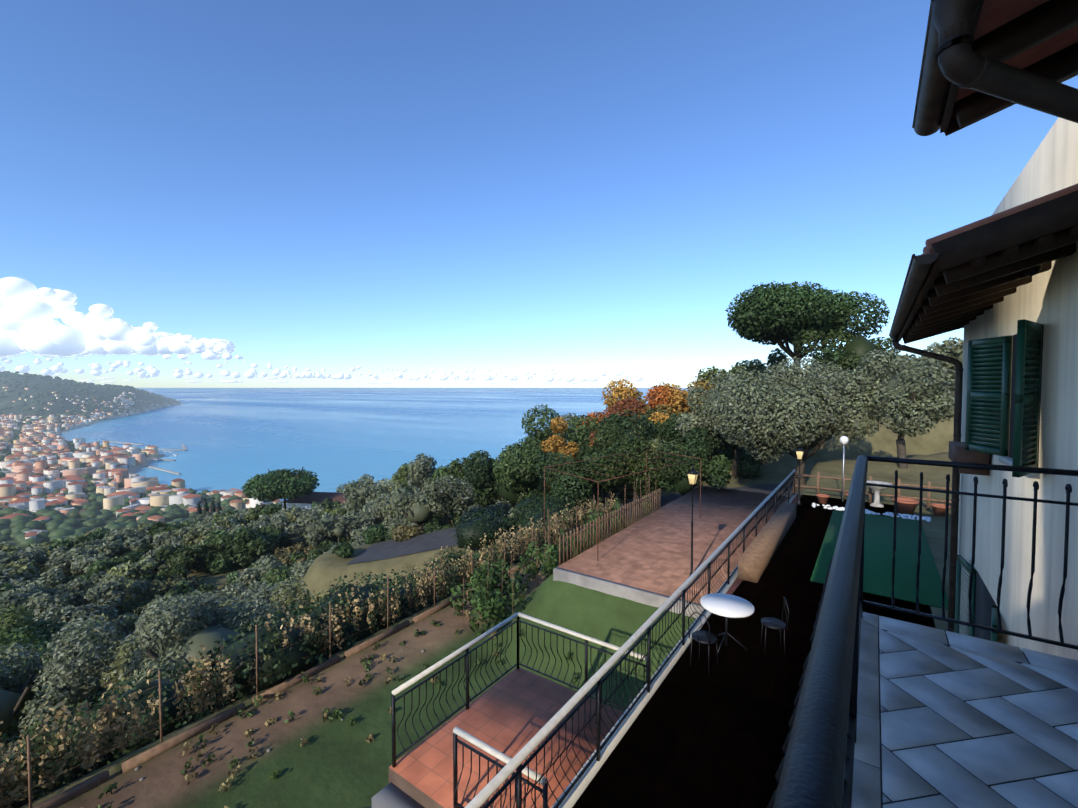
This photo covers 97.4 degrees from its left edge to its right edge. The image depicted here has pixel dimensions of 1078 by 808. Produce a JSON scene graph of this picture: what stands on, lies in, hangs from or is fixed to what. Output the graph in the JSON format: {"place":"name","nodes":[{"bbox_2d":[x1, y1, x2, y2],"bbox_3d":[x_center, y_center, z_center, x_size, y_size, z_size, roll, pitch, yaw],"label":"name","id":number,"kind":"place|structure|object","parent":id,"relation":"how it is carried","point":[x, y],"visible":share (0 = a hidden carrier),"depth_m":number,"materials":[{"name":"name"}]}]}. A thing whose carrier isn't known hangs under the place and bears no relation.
{"place":"outdoors","nodes":[
{"label":"outdoors","id":0,"kind":"place"},
{"bbox_2d":[0,277,698,383],"bbox_3d":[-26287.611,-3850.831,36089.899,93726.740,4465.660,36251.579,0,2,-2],"label":"cloud","id":1,"kind":"structure","parent":0,"point":[29,311],"depth_m":19442.56,"materials":[{"name":"white"}]},
{"bbox_2d":[59,388,690,500],"bbox_3d":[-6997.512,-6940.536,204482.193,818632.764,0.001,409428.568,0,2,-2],"label":"sea","id":2,"kind":"structure","parent":0,"point":[238,438],"depth_m":2309.11,"materials":[{"name":"blue liquid"}]},
{"bbox_2d":[0,372,954,807],"bbox_3d":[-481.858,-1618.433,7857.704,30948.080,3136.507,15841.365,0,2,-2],"label":"terrain","id":3,"kind":"structure","parent":0,"point":[334,762],"depth_m":11.33,"materials":[{"name":"green plant"}]},
{"bbox_2d":[103,440,187,474],"bbox_3d":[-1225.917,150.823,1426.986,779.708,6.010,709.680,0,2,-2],"label":"piers","id":4,"kind":"structure","parent":3,"relation":"on","point":[173,450],"depth_m":1406.63,"materials":[{"name":"grey concrete"}]},
{"bbox_2d":[0,386,346,538],"bbox_3d":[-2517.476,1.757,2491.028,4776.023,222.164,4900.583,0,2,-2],"label":"town buildings","id":5,"kind":"structure","parent":3,"relation":"on","point":[116,460],"depth_m":952.60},
{"bbox_2d":[134,650,424,807],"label":"yard stones","id":6,"kind":"object","parent":3,"relation":"on","point":[267,751],"visible":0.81,"depth_m":9.39,"materials":[{"name":"stone"}]},
{"bbox_2d":[0,484,628,807],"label":"yard fence","id":7,"kind":"object","parent":3,"relation":"on","point":[62,798],"visible":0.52,"depth_m":10.68,"materials":[{"name":"brown wood"}]},
{"bbox_2d":[0,490,653,807],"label":"hedge","id":8,"kind":"object","parent":3,"relation":"on","point":[45,770],"depth_m":13.10,"materials":[{"name":"green plant"}]},
{"bbox_2d":[97,610,578,807],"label":"garden plants","id":9,"kind":"object","parent":3,"relation":"on","point":[248,732],"visible":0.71,"depth_m":10.69,"materials":[{"name":"green plant"}]},
{"bbox_2d":[371,782,424,807],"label":"stair steps","id":10,"kind":"structure","parent":3,"relation":"on","point":[390,795],"depth_m":6.01,"materials":[{"name":"grey stone"}]},
{"bbox_2d":[0,281,962,807],"bbox_3d":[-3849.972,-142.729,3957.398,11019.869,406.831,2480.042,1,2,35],"label":"trees","id":11,"kind":"object","parent":3,"relation":"on","point":[56,641],"depth_m":39.45,"materials":[{"name":"green plant"}]},
{"bbox_2d":[389,667,623,807],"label":"terrace","id":12,"kind":"structure","parent":3,"relation":"on","point":[512,713],"depth_m":6.73,"materials":[{"name":"brown tile"}]},
{"bbox_2d":[391,616,646,807],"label":"landing railing bars","id":13,"kind":"object","parent":12,"relation":"on","point":[544,791],"visible":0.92,"depth_m":7.19,"materials":[{"name":"black metal"}]},
{"bbox_2d":[463,475,661,620],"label":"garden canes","id":14,"kind":"object","parent":3,"relation":"on","point":[644,502],"visible":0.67,"depth_m":17.77,"materials":[{"name":"brown wood"}]},
{"bbox_2d":[553,567,702,617],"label":"terrace retaining wall","id":15,"kind":"structure","parent":3,"relation":"on","point":[646,597],"depth_m":13.36,"materials":[{"name":"grey concrete"}]},
{"bbox_2d":[558,486,789,603],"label":"paved terrace","id":16,"kind":"structure","parent":3,"relation":"on","point":[651,552],"depth_m":16.91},
{"bbox_2d":[544,450,700,560],"bbox_3d":[3.565,3.664,19.174,3.208,2.614,7.907,2,3,45],"label":"pergola frame","id":17,"kind":"object","parent":16,"relation":"on","point":[619,478],"visible":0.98,"depth_m":18.20,"materials":[{"name":"metal"}]},
{"bbox_2d":[686,445,804,576],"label":"lamp posts","id":18,"kind":"object","parent":16,"relation":"on","point":[693,472],"visible":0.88,"depth_m":13.91,"materials":[{"name":"black metal"}]},
{"bbox_2d":[688,451,803,483],"bbox_3d":[7.063,2.033,15.662,0.307,0.480,6.569,3,3,55],"label":"lantern glass","id":19,"kind":"object","parent":18,"relation":"attached to","point":[692,478],"visible":0.65,"depth_m":13.83,"materials":[{"name":"yellow glass"}]},
{"bbox_2d":[551,493,796,807],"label":"terrace retaining wall","id":20,"kind":"structure","parent":3,"relation":"on","point":[580,786],"depth_m":6.14,"materials":[{"name":"grey concrete"}]},
{"bbox_2d":[464,470,795,807],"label":"handrail","id":21,"kind":"object","parent":20,"relation":"on","point":[488,790],"visible":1,"depth_m":5.14,"materials":[{"name":"grey metal"}]},
{"bbox_2d":[482,472,794,807],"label":"terrace railing bars","id":22,"kind":"object","parent":20,"relation":"on","point":[517,774],"visible":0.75,"depth_m":6.25,"materials":[{"name":"black metal"}]},
{"bbox_2d":[572,494,935,807],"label":"courtyard","id":23,"kind":"structure","parent":20,"relation":"on","point":[770,611],"depth_m":6.71,"materials":[{"name":"tile"}]},
{"bbox_2d":[688,596,788,673],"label":"chairs","id":24,"kind":"object","parent":3,"relation":"on","point":[704,637],"visible":1,"depth_m":7.64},
{"bbox_2d":[842,444,844,501],"bbox_3d":[11.551,2.613,17.961,0.046,2.200,0.046,1,2,35],"label":"lamp post","id":25,"kind":"object","parent":3,"relation":"on","point":[843,474],"visible":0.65,"depth_m":17.94,"materials":[{"name":"white metal"}]},
{"bbox_2d":[840,436,848,443],"bbox_3d":[11.551,1.373,17.918,0.280,0.320,0.273,1,2,35],"label":"globe lamp","id":26,"kind":"object","parent":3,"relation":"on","point":[844,439],"visible":0.88,"depth_m":17.84,"materials":[{"name":"white glass"}]},
{"bbox_2d":[738,469,951,582],"bbox_3d":[10.180,3.383,13.100,6.890,1.000,10.440,1,2,35],"label":"wooden fence","id":27,"kind":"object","parent":3,"relation":"on","point":[755,558],"visible":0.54,"depth_m":13.06,"materials":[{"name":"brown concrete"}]},
{"bbox_2d":[812,503,930,521],"bbox_3d":[11.412,3.735,16.410,3.421,0.065,0.639,1,2,35],"label":"pebble border","id":28,"kind":"object","parent":3,"relation":"on","point":[891,514],"visible":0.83,"depth_m":16.11,"materials":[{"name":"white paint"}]},
{"bbox_2d":[810,510,947,608],"bbox_3d":[9.221,3.875,12.975,2.400,0.025,7.500,1,2,35],"label":"turf carpet","id":29,"kind":"object","parent":3,"relation":"on","point":[878,550],"visible":0.71,"depth_m":11.80,"materials":[{"name":"green carpet"}]},
{"bbox_2d":[867,480,891,507],"bbox_3d":[12.351,3.306,17.297,0.880,0.860,0.880,1,2,35],"label":"stone basin","id":30,"kind":"object","parent":3,"relation":"on","point":[877,490],"visible":0.73,"depth_m":17.23,"materials":[{"name":"white stone"}]},
{"bbox_2d":[816,493,950,516],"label":"flower pots","id":31,"kind":"object","parent":3,"relation":"on","point":[906,505],"visible":0.75,"depth_m":16.19,"materials":[{"name":"ceramic"}]},
{"bbox_2d":[957,117,1077,659],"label":"house walls","id":32,"kind":"structure","parent":3,"relation":"on","point":[1048,299],"depth_m":3.43,"materials":[{"name":"paint"}]},
{"bbox_2d":[767,470,1077,807],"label":"balcony railing bars","id":33,"kind":"object","parent":32,"relation":"attached to","point":[849,764],"visible":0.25,"depth_m":2.55,"materials":[{"name":"black metal"}]},
{"bbox_2d":[773,455,1077,807],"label":"balcony handrail","id":34,"kind":"object","parent":33,"relation":"on","point":[812,773],"visible":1,"depth_m":0.69,"materials":[{"name":"black metal"}]},
{"bbox_2d":[948,441,989,475],"bbox_3d":[4.754,0.596,5.237,0.260,0.280,0.800,1,2,35],"label":"planter box","id":35,"kind":"object","parent":32,"relation":"attached to","point":[958,452],"visible":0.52,"depth_m":4.97,"materials":[{"name":"brown wood"}]},
{"bbox_2d":[892,0,1077,631],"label":"downpipes","id":36,"kind":"object","parent":32,"relation":"attached to","point":[961,63],"visible":1,"depth_m":1.94,"materials":[{"name":"brown metal"}]},
{"bbox_2d":[899,0,1077,343],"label":"roof timber","id":37,"kind":"object","parent":32,"relation":"on","point":[982,267],"visible":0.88,"depth_m":2.67,"materials":[{"name":"brown wood"}]},
{"bbox_2d":[903,271,942,335],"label":"rafter ends","id":38,"kind":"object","parent":37,"relation":"on","point":[940,274],"depth_m":3.65,"materials":[{"name":"brown wood"}]},
{"bbox_2d":[950,0,1077,120],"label":"roof soffit","id":39,"kind":"structure","parent":37,"relation":"on","point":[994,14],"depth_m":2.09,"materials":[{"name":"brown wood"}]},
{"bbox_2d":[1022,264,1041,275],"bbox_3d":[3.508,-0.965,3.367,0.100,0.110,0.100,1,2,35],"label":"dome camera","id":40,"kind":"object","parent":37,"relation":"attached to","point":[1034,270],"visible":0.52,"depth_m":3.34,"materials":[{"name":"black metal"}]},
{"bbox_2d":[954,319,1042,641],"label":"shutters","id":41,"kind":"object","parent":32,"relation":"attached to","point":[989,366],"visible":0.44,"depth_m":4.29,"materials":[{"name":"green wood"}]},
{"bbox_2d":[974,324,1043,640],"bbox_3d":[4.357,1.783,4.468,0.034,4.800,2.280,1,2,35],"label":"recess window","id":42,"kind":"structure","parent":32,"relation":"in","point":[984,602],"depth_m":4.77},
{"bbox_2d":[999,456,1039,478],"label":"window frames","id":43,"kind":"structure","parent":32,"relation":"attached to","point":[1007,460],"depth_m":4.00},
{"bbox_2d":[391,612,646,785],"bbox_3d":[-0.171,3.827,6.689,2.488,0.060,2.776,1,2,35],"label":"landing handrail","id":44,"kind":"object","parent":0,"point":[487,748],"visible":0.92,"depth_m":6.95,"materials":[{"name":"grey metal"}]},
{"bbox_2d":[0,0,1077,387],"label":"sky","id":45,"kind":"structure","parent":0,"point":[510,187],"materials":[{"name":"blue"}]},
{"bbox_2d":[346,483,792,564],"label":"road asphalt","id":46,"kind":"structure","parent":0,"point":[412,545],"depth_m":30.25,"materials":[{"name":"grey asphalt"}]},
{"bbox_2d":[700,593,754,617],"bbox_3d":[3.131,3.350,7.890,0.840,0.030,0.840,1,2,35],"label":"round table top","id":47,"kind":"object","parent":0,"point":[727,605],"visible":1,"depth_m":7.84,"materials":[{"name":"white plastic"}]},
{"bbox_2d":[889,0,950,338],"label":"roof gutters","id":48,"kind":"object","parent":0,"point":[934,84],"visible":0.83,"depth_m":2.67,"materials":[{"name":"brown metal"}]},
{"bbox_2d":[851,612,1077,807],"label":"balcony floor tiles","id":49,"kind":"object","parent":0,"point":[999,759],"visible":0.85,"depth_m":2.03,"materials":[{"name":"grey tile"}]},
{"bbox_2d":[856,618,1077,807],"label":"tile grout joints","id":50,"kind":"object","parent":49,"relation":"in","point":[891,751],"depth_m":1.94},
{"bbox_2d":[921,183,1077,254],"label":"roof tiles","id":51,"kind":"object","parent":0,"point":[928,249],"visible":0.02,"depth_m":2.72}
]}

